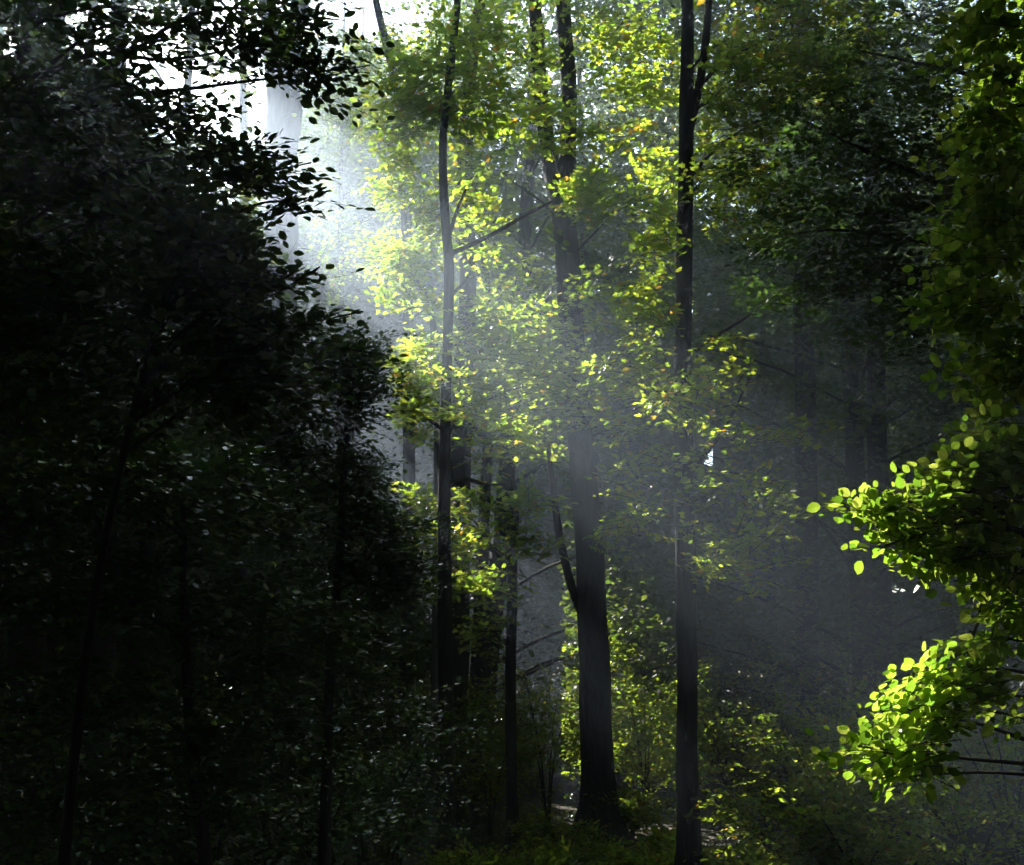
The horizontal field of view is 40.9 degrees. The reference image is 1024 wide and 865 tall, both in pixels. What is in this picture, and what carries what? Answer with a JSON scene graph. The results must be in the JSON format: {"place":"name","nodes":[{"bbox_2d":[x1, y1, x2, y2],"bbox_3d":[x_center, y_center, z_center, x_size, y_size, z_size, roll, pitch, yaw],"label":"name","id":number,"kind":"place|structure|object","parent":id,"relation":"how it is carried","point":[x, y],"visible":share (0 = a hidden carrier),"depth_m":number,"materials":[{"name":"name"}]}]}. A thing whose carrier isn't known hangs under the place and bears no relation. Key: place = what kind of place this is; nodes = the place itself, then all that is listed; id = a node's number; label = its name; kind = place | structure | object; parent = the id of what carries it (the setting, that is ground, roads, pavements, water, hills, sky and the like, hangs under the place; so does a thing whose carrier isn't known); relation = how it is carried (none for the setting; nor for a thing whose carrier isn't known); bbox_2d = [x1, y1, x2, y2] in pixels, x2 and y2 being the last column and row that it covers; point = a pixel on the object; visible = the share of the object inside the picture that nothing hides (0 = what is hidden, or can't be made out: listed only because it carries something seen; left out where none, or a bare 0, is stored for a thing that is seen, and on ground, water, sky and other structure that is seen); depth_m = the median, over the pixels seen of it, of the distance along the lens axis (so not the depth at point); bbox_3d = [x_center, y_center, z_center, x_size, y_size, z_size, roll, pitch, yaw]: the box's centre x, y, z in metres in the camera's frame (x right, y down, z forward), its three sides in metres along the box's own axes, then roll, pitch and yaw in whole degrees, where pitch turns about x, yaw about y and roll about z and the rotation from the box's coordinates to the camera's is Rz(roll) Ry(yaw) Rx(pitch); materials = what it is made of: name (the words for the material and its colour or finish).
{"place":"outdoors","nodes":[
{"label":"outdoors","id":0,"kind":"place"},
{"bbox_2d":[0,679,1023,864],"bbox_3d":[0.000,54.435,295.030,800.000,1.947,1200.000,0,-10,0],"label":"forest floor","id":1,"kind":"structure","parent":0,"point":[558,799],"depth_m":32.19,"materials":[{"name":"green plant"}]},
{"bbox_2d":[0,20,165,766],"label":"forest tree","id":2,"kind":"object","parent":1,"relation":"on","point":[5,652],"visible":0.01,"depth_m":30.99,"materials":[{"name":"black plant"}]},
{"bbox_2d":[0,0,258,675],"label":"forest tree","id":3,"kind":"object","parent":1,"relation":"on","point":[4,536],"visible":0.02,"depth_m":24.78,"materials":[{"name":"green plant"}]},
{"bbox_2d":[0,0,258,833],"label":"forest tree","id":4,"kind":"object","parent":1,"relation":"on","point":[52,644],"visible":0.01,"depth_m":27.59,"materials":[{"name":"black plant"}]},
{"bbox_2d":[0,0,262,848],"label":"forest tree","id":5,"kind":"object","parent":1,"relation":"on","point":[150,545],"depth_m":26.82,"materials":[{"name":"black plant"}]},
{"bbox_2d":[0,0,267,864],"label":"forest tree","id":6,"kind":"object","parent":1,"relation":"on","point":[35,646],"visible":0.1,"depth_m":16.97,"materials":[{"name":"green plant"}]},
{"bbox_2d":[0,0,275,864],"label":"forest tree","id":7,"kind":"object","parent":1,"relation":"on","point":[105,647],"visible":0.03,"depth_m":20.98,"materials":[{"name":"green plant"}]},
{"bbox_2d":[1,666,313,864],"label":"shrub","id":8,"kind":"object","parent":1,"relation":"on","point":[218,717],"visible":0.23,"depth_m":12.23,"materials":[{"name":"green plant"}]},
{"bbox_2d":[0,13,314,776],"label":"forest tree","id":9,"kind":"object","parent":1,"relation":"on","point":[121,647],"visible":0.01,"depth_m":36.65,"materials":[{"name":"green plant"}]},
{"bbox_2d":[58,0,314,762],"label":"forest tree","id":10,"kind":"object","parent":1,"relation":"on","point":[215,93],"depth_m":50.09,"materials":[{"name":"green plant"}]},
{"bbox_2d":[49,672,332,864],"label":"shrub","id":11,"kind":"object","parent":1,"relation":"on","point":[280,835],"visible":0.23,"depth_m":13.08,"materials":[{"name":"green plant"}]},
{"bbox_2d":[0,405,388,864],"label":"hazel tree","id":12,"kind":"object","parent":1,"relation":"on","point":[194,734],"visible":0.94,"depth_m":9.83,"materials":[{"name":"green plant"}]},
{"bbox_2d":[0,0,394,275],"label":"beech tree","id":13,"kind":"object","parent":1,"relation":"on","point":[70,111],"visible":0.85,"depth_m":7.07,"materials":[{"name":"green plant"}]},
{"bbox_2d":[0,156,408,864],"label":"beech sapling","id":14,"kind":"object","parent":1,"relation":"on","point":[194,254],"visible":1,"depth_m":6.38,"materials":[{"name":"green plant"}]},
{"bbox_2d":[87,51,330,695],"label":"forest tree","id":15,"kind":"object","parent":1,"relation":"on","point":[218,130],"depth_m":54.52,"materials":[{"name":"green plant"}]},
{"bbox_2d":[143,699,377,864],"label":"shrub","id":16,"kind":"object","parent":1,"relation":"on","point":[264,821],"visible":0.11,"depth_m":15.33,"materials":[{"name":"green plant"}]},
{"bbox_2d":[143,0,382,798],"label":"great beech","id":17,"kind":"object","parent":1,"relation":"on","point":[281,107],"visible":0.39,"depth_m":35.77,"materials":[{"name":"green plant"}]},
{"bbox_2d":[0,0,529,816],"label":"forest tree","id":18,"kind":"object","parent":1,"relation":"on","point":[236,554],"visible":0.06,"depth_m":30.78,"materials":[{"name":"green plant"}]},
{"bbox_2d":[182,643,387,758],"bbox_3d":[-5.900,7.132,34.678,6.011,4.246,5.181,5,-11,-24],"label":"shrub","id":19,"kind":"object","parent":1,"relation":"on","point":[198,661],"visible":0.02,"depth_m":33.96,"materials":[{"name":"green plant"}]},
{"bbox_2d":[152,0,442,665],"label":"forest tree","id":20,"kind":"object","parent":1,"relation":"on","point":[258,100],"visible":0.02,"depth_m":53.97,"materials":[{"name":"green plant"}]},
{"bbox_2d":[177,721,439,864],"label":"shrub","id":21,"kind":"object","parent":1,"relation":"on","point":[300,836],"visible":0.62,"depth_m":13.87,"materials":[{"name":"green plant"}]},
{"bbox_2d":[118,85,506,775],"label":"forest tree","id":22,"kind":"object","parent":1,"relation":"on","point":[358,303],"visible":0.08,"depth_m":45.81,"materials":[{"name":"green plant"}]},
{"bbox_2d":[171,315,474,864],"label":"hornbeam","id":23,"kind":"object","parent":1,"relation":"on","point":[394,565],"visible":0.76,"depth_m":12.87,"materials":[{"name":"green plant"}]},
{"bbox_2d":[235,667,421,792],"bbox_3d":[-4.008,7.035,31.770,5.642,3.641,4.490,6,-12,-32],"label":"shrub","id":24,"kind":"object","parent":1,"relation":"on","point":[352,743],"visible":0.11,"depth_m":31.37,"materials":[{"name":"green plant"}]},
{"bbox_2d":[159,16,529,745],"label":"forest tree","id":25,"kind":"object","parent":1,"relation":"on","point":[363,282],"visible":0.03,"depth_m":52.46,"materials":[{"name":"green plant"}]},
{"bbox_2d":[176,0,521,753],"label":"forest tree","id":26,"kind":"object","parent":1,"relation":"on","point":[352,186],"visible":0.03,"depth_m":49.31,"materials":[{"name":"green plant"}]},
{"bbox_2d":[159,0,564,786],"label":"forest tree","id":27,"kind":"object","parent":1,"relation":"on","point":[363,212],"visible":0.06,"depth_m":41.66,"materials":[{"name":"green plant"}]},
{"bbox_2d":[300,183,441,843],"bbox_3d":[-3.442,0.957,30.820,2.285,15.076,11.170,3,-10,-15],"label":"arched sapling","id":28,"kind":"object","parent":1,"relation":"on","point":[434,639],"visible":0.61,"depth_m":26.95,"materials":[{"name":"green plant"}]},
{"bbox_2d":[246,676,513,864],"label":"shrub","id":29,"kind":"object","parent":1,"relation":"on","point":[394,779],"visible":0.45,"depth_m":16.04,"materials":[{"name":"green plant"}]},
{"bbox_2d":[321,0,440,823],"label":"bent tree","id":30,"kind":"object","parent":1,"relation":"on","point":[408,452],"visible":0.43,"depth_m":30.91,"materials":[{"name":"green plant"}]},
{"bbox_2d":[292,660,483,813],"bbox_3d":[-2.617,6.431,28.176,3.755,3.490,4.319,3,-10,-17],"label":"shrub","id":31,"kind":"object","parent":1,"relation":"on","point":[394,683],"visible":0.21,"depth_m":28.04,"materials":[{"name":"green plant"}]},
{"bbox_2d":[282,720,502,864],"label":"shrub","id":32,"kind":"object","parent":1,"relation":"on","point":[405,843],"visible":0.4,"depth_m":18.42,"materials":[{"name":"green plant"}]},
{"bbox_2d":[263,0,548,739],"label":"forest tree","id":33,"kind":"object","parent":1,"relation":"on","point":[425,446],"depth_m":55.42,"materials":[{"name":"green plant"}]},
{"bbox_2d":[298,109,567,699],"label":"forest tree","id":34,"kind":"object","parent":1,"relation":"on","point":[431,469],"visible":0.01,"depth_m":57.95,"materials":[{"name":"green plant"}]},
{"bbox_2d":[391,0,494,839],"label":"broad tree","id":35,"kind":"object","parent":1,"relation":"on","point":[462,659],"visible":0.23,"depth_m":26.83,"materials":[{"name":"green plant"}]},
{"bbox_2d":[415,834,503,864],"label":"shrub","id":36,"kind":"object","parent":1,"relation":"on","point":[449,858],"visible":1,"depth_m":16.17,"materials":[{"name":"green plant"}]},
{"bbox_2d":[346,0,596,863],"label":"slender tree","id":37,"kind":"object","parent":1,"relation":"on","point":[443,105],"visible":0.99,"depth_m":21.93,"materials":[{"name":"green plant"}]},
{"bbox_2d":[387,470,577,858],"bbox_3d":[-0.741,3.929,22.917,3.271,6.609,2.977,7,-12,-34],"label":"young maple","id":38,"kind":"object","parent":1,"relation":"on","point":[516,501],"visible":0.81,"depth_m":23.33,"materials":[{"name":"green plant"}]},
{"bbox_2d":[433,839,533,864],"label":"shrub","id":39,"kind":"object","parent":1,"relation":"on","point":[501,859],"visible":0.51,"depth_m":18.91,"materials":[{"name":"green plant"}]},
{"bbox_2d":[384,213,598,825],"bbox_3d":[-0.366,1.497,27.135,4.403,12.748,6.259,0,-10,0],"label":"maple tree","id":40,"kind":"object","parent":1,"relation":"on","point":[487,456],"visible":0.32,"depth_m":27.24,"materials":[{"name":"green plant"}]},
{"bbox_2d":[436,682,563,843],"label":"shrub","id":41,"kind":"object","parent":1,"relation":"on","point":[492,785],"visible":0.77,"depth_m":25.91,"materials":[{"name":"green plant"}]},
{"bbox_2d":[429,650,578,787],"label":"shrub","id":42,"kind":"object","parent":1,"relation":"on","point":[500,666],"visible":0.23,"depth_m":28.91,"materials":[{"name":"green plant"}]},
{"bbox_2d":[0,771,1023,864],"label":"ground cover","id":43,"kind":"object","parent":1,"relation":"on","point":[674,810],"visible":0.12,"depth_m":26.25,"materials":[{"name":"green plant"}]},
{"bbox_2d":[706,638,837,806],"bbox_3d":[5.998,6.796,31.770,4.557,4.004,4.037,6,-12,-32],"label":"shrub","id":44,"kind":"object","parent":43,"relation":"on","point":[729,682],"visible":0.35,"depth_m":31.61,"materials":[{"name":"green plant"}]},
{"bbox_2d":[727,592,849,739],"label":"shrub","id":45,"kind":"object","parent":43,"relation":"on","point":[794,665],"visible":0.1,"depth_m":38.54,"materials":[{"name":"green plant"}]},
{"bbox_2d":[747,655,944,842],"bbox_3d":[6.768,6.223,27.055,3.711,3.735,5.048,0,-10,0],"label":"shrub","id":46,"kind":"object","parent":43,"relation":"on","point":[806,682],"visible":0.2,"depth_m":27.95,"materials":[{"name":"green plant"}]},
{"bbox_2d":[244,0,792,771],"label":"forest tree","id":47,"kind":"object","parent":1,"relation":"on","point":[526,566],"visible":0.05,"depth_m":43.25,"materials":[{"name":"green plant"}]},
{"bbox_2d":[335,51,716,749],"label":"forest tree","id":48,"kind":"object","parent":1,"relation":"on","point":[525,473],"visible":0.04,"depth_m":52.41,"materials":[{"name":"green plant"}]},
{"bbox_2d":[197,0,859,809],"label":"forest tree","id":49,"kind":"object","parent":1,"relation":"on","point":[523,246],"visible":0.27,"depth_m":30.57,"materials":[{"name":"green plant"}]},
{"bbox_2d":[500,831,560,864],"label":"shrub","id":50,"kind":"object","parent":1,"relation":"on","point":[531,858],"visible":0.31,"depth_m":19.88,"materials":[{"name":"green plant"}]},
{"bbox_2d":[497,654,578,768],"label":"shrub","id":51,"kind":"object","parent":1,"relation":"on","point":[553,692],"visible":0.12,"depth_m":43.12,"materials":[{"name":"green plant"}]},
{"bbox_2d":[469,659,613,821],"bbox_3d":[0.576,6.207,27.149,2.991,3.409,2.886,0,-10,0],"label":"shrub","id":52,"kind":"object","parent":1,"relation":"on","point":[543,786],"visible":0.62,"depth_m":26.96,"materials":[{"name":"green plant"}]},
{"bbox_2d":[468,619,617,759],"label":"shrub","id":53,"kind":"object","parent":1,"relation":"on","point":[559,635],"visible":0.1,"depth_m":35.29,"materials":[{"name":"green plant"}]},
{"bbox_2d":[508,849,583,864],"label":"shrub","id":54,"kind":"object","parent":1,"relation":"on","point":[552,860],"visible":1,"depth_m":17.09,"materials":[{"name":"green plant"}]},
{"bbox_2d":[488,804,616,855],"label":"shrub","id":55,"kind":"object","parent":1,"relation":"on","point":[541,829],"visible":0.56,"depth_m":23.28,"materials":[{"name":"green plant"}]},
{"bbox_2d":[533,828,604,864],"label":"shrub","id":56,"kind":"object","parent":1,"relation":"on","point":[557,849],"visible":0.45,"depth_m":20.74,"materials":[{"name":"green plant"}]},
{"bbox_2d":[432,0,711,843],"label":"tall tree","id":57,"kind":"object","parent":1,"relation":"on","point":[587,591],"visible":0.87,"depth_m":25.46,"materials":[{"name":"green plant"}]},
{"bbox_2d":[426,162,743,663],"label":"forest tree","id":58,"kind":"object","parent":1,"relation":"on","point":[542,440],"depth_m":68.90,"materials":[{"name":"green plant"}]},
{"bbox_2d":[471,120,710,738],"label":"forest tree","id":59,"kind":"object","parent":1,"relation":"on","point":[536,579],"visible":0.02,"depth_m":57.93,"materials":[{"name":"green plant"}]},
{"bbox_2d":[520,682,663,782],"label":"shrub","id":60,"kind":"object","parent":1,"relation":"on","point":[564,772],"visible":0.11,"depth_m":32.24,"materials":[{"name":"green plant"}]},
{"bbox_2d":[562,821,635,860],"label":"shrub","id":61,"kind":"object","parent":1,"relation":"on","point":[595,840],"visible":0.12,"depth_m":21.85,"materials":[{"name":"green plant"}]},
{"bbox_2d":[533,607,666,771],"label":"shrub","id":62,"kind":"object","parent":1,"relation":"on","point":[614,700],"visible":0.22,"depth_m":29.19,"materials":[{"name":"green plant"}]},
{"bbox_2d":[310,0,907,792],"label":"forest tree","id":63,"kind":"object","parent":1,"relation":"on","point":[718,256],"visible":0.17,"depth_m":37.62,"materials":[{"name":"green plant"}]},
{"bbox_2d":[578,841,644,864],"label":"shrub","id":64,"kind":"object","parent":1,"relation":"on","point":[604,861],"visible":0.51,"depth_m":20.01,"materials":[{"name":"green plant"}]},
{"bbox_2d":[574,779,676,837],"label":"shrub","id":65,"kind":"object","parent":1,"relation":"on","point":[636,811],"visible":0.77,"depth_m":26.14,"materials":[{"name":"green plant"}]},
{"bbox_2d":[599,838,673,864],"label":"shrub","id":66,"kind":"object","parent":1,"relation":"on","point":[628,859],"visible":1,"depth_m":16.93,"materials":[{"name":"green plant"}]},
{"bbox_2d":[609,638,676,833],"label":"shrub","id":67,"kind":"object","parent":1,"relation":"on","point":[640,743],"visible":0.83,"depth_m":27.73,"materials":[{"name":"green plant"}]},
{"bbox_2d":[615,813,723,863],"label":"shrub","id":68,"kind":"object","parent":1,"relation":"on","point":[656,838],"visible":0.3,"depth_m":20.77,"materials":[{"name":"green plant"}]},
{"bbox_2d":[632,838,724,864],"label":"shrub","id":69,"kind":"object","parent":1,"relation":"on","point":[671,853],"visible":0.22,"depth_m":18.94,"materials":[{"name":"green plant"}]},
{"bbox_2d":[626,656,737,818],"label":"shrub","id":70,"kind":"object","parent":1,"relation":"on","point":[704,673],"visible":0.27,"depth_m":28.52,"materials":[{"name":"green plant"}]},
{"bbox_2d":[624,617,794,783],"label":"shrub","id":71,"kind":"object","parent":1,"relation":"on","point":[673,665],"visible":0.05,"depth_m":40.20,"materials":[{"name":"green plant"}]},
{"bbox_2d":[532,42,890,713],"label":"forest tree","id":72,"kind":"object","parent":1,"relation":"on","point":[693,408],"visible":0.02,"depth_m":60.54,"materials":[{"name":"green plant"}]},
{"bbox_2d":[623,681,813,833],"bbox_3d":[4.053,6.473,27.595,3.918,3.220,4.451,5,-11,-26],"label":"shrub","id":73,"kind":"object","parent":1,"relation":"on","point":[722,754],"visible":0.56,"depth_m":27.57,"materials":[{"name":"green plant"}]},
{"bbox_2d":[524,80,916,748],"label":"forest tree","id":74,"kind":"object","parent":1,"relation":"on","point":[718,446],"visible":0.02,"depth_m":54.46,"materials":[{"name":"green plant"}]},
{"bbox_2d":[597,114,851,691],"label":"forest tree","id":75,"kind":"object","parent":1,"relation":"on","point":[716,451],"depth_m":66.75,"materials":[{"name":"green plant"}]},
{"bbox_2d":[561,0,914,864],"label":"forked tree","id":76,"kind":"object","parent":1,"relation":"on","point":[681,384],"visible":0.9,"depth_m":17.59,"materials":[{"name":"green plant"}]},
{"bbox_2d":[693,833,782,864],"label":"shrub","id":77,"kind":"object","parent":1,"relation":"on","point":[747,858],"visible":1,"depth_m":15.28,"materials":[{"name":"green plant"}]},
{"bbox_2d":[472,0,1004,774],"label":"forest tree","id":78,"kind":"object","parent":1,"relation":"on","point":[726,440],"visible":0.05,"depth_m":44.87,"materials":[{"name":"green plant"}]},
{"bbox_2d":[516,24,1021,790],"bbox_3d":[6.759,-1.473,39.639,15.117,23.070,14.995,-10,-14,44],"label":"forest tree","id":79,"kind":"object","parent":1,"relation":"on","point":[772,568],"visible":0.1,"depth_m":38.04,"materials":[{"name":"green plant"}]},
{"bbox_2d":[522,0,1023,819],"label":"forest tree","id":80,"kind":"object","parent":1,"relation":"on","point":[858,602],"visible":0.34,"depth_m":29.91,"materials":[{"name":"green plant"}]},
{"bbox_2d":[684,786,862,864],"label":"shrub","id":81,"kind":"object","parent":1,"relation":"on","point":[745,818],"visible":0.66,"depth_m":16.32,"materials":[{"name":"green plant"}]},
{"bbox_2d":[692,0,900,806],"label":"hazy tree","id":82,"kind":"object","parent":1,"relation":"on","point":[809,411],"visible":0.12,"depth_m":32.79,"materials":[{"name":"green plant"}]},
{"bbox_2d":[714,681,910,836],"bbox_3d":[5.145,5.864,23.753,3.328,3.092,3.274,0,-10,0],"label":"shrub","id":83,"kind":"object","parent":1,"relation":"on","point":[794,783],"visible":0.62,"depth_m":23.71,"materials":[{"name":"green plant"}]},
{"bbox_2d":[755,760,942,864],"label":"shrub","id":84,"kind":"object","parent":1,"relation":"on","point":[843,828],"visible":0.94,"depth_m":16.05,"materials":[{"name":"green plant"}]},
{"bbox_2d":[746,182,962,675],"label":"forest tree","id":85,"kind":"object","parent":1,"relation":"on","point":[897,459],"visible":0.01,"depth_m":67.61,"materials":[{"name":"green plant"}]},
{"bbox_2d":[696,1,1023,364],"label":"overhanging maple","id":86,"kind":"object","parent":1,"relation":"on","point":[883,265],"visible":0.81,"depth_m":12.75,"materials":[{"name":"green plant"}]},
{"bbox_2d":[709,0,1023,826],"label":"shaded tree","id":87,"kind":"object","parent":1,"relation":"on","point":[877,390],"visible":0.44,"depth_m":22.98,"materials":[{"name":"green plant"}]},
{"bbox_2d":[731,0,1023,749],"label":"forest tree","id":88,"kind":"object","parent":1,"relation":"on","point":[897,421],"visible":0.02,"depth_m":51.11,"materials":[{"name":"green plant"}]},
{"bbox_2d":[743,0,1023,770],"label":"forest tree","id":89,"kind":"object","parent":1,"relation":"on","point":[907,418],"visible":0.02,"depth_m":44.29,"materials":[{"name":"green plant"}]},
{"bbox_2d":[746,117,1022,686],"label":"forest tree","id":90,"kind":"object","parent":1,"relation":"on","point":[898,591],"visible":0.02,"depth_m":60.99,"materials":[{"name":"green plant"}]},
{"bbox_2d":[818,624,979,748],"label":"shrub","id":91,"kind":"object","parent":1,"relation":"on","point":[846,654],"visible":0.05,"depth_m":31.85,"materials":[{"name":"green plant"}]},
{"bbox_2d":[783,702,1023,864],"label":"shrub","id":92,"kind":"object","parent":1,"relation":"on","point":[867,793],"visible":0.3,"depth_m":20.92,"materials":[{"name":"green plant"}]},
{"bbox_2d":[803,0,1023,807],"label":"sunlit beech","id":93,"kind":"object","parent":1,"relation":"on","point":[962,541],"visible":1,"depth_m":5.59,"materials":[{"name":"green plant"}]},
{"bbox_2d":[814,38,1023,742],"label":"forest tree","id":94,"kind":"object","parent":1,"relation":"on","point":[926,437],"visible":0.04,"depth_m":41.72,"materials":[{"name":"green plant"}]},
{"bbox_2d":[837,668,1023,829],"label":"shrub","id":95,"kind":"object","parent":1,"relation":"on","point":[1018,727],"visible":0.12,"depth_m":28.84,"materials":[{"name":"green plant"}]},
{"bbox_2d":[843,738,1023,864],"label":"shrub","id":96,"kind":"object","parent":1,"relation":"on","point":[904,799],"visible":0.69,"depth_m":17.04,"materials":[{"name":"green plant"}]},
{"bbox_2d":[868,649,1023,864],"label":"shrub","id":97,"kind":"object","parent":1,"relation":"on","point":[1012,750],"visible":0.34,"depth_m":19.92,"materials":[{"name":"green plant"}]},
{"bbox_2d":[887,120,1023,694],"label":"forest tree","id":98,"kind":"object","parent":1,"relation":"on","point":[1010,665],"visible":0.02,"depth_m":58.35,"materials":[{"name":"green plant"}]},
{"bbox_2d":[892,606,1023,789],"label":"shrub","id":99,"kind":"object","parent":1,"relation":"on","point":[1014,689],"visible":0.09,"depth_m":36.74,"materials":[{"name":"green plant"}]},
{"bbox_2d":[4,0,1023,676],"label":"sky","id":100,"kind":"structure","parent":0,"point":[404,15],"materials":[{"name":"white"}]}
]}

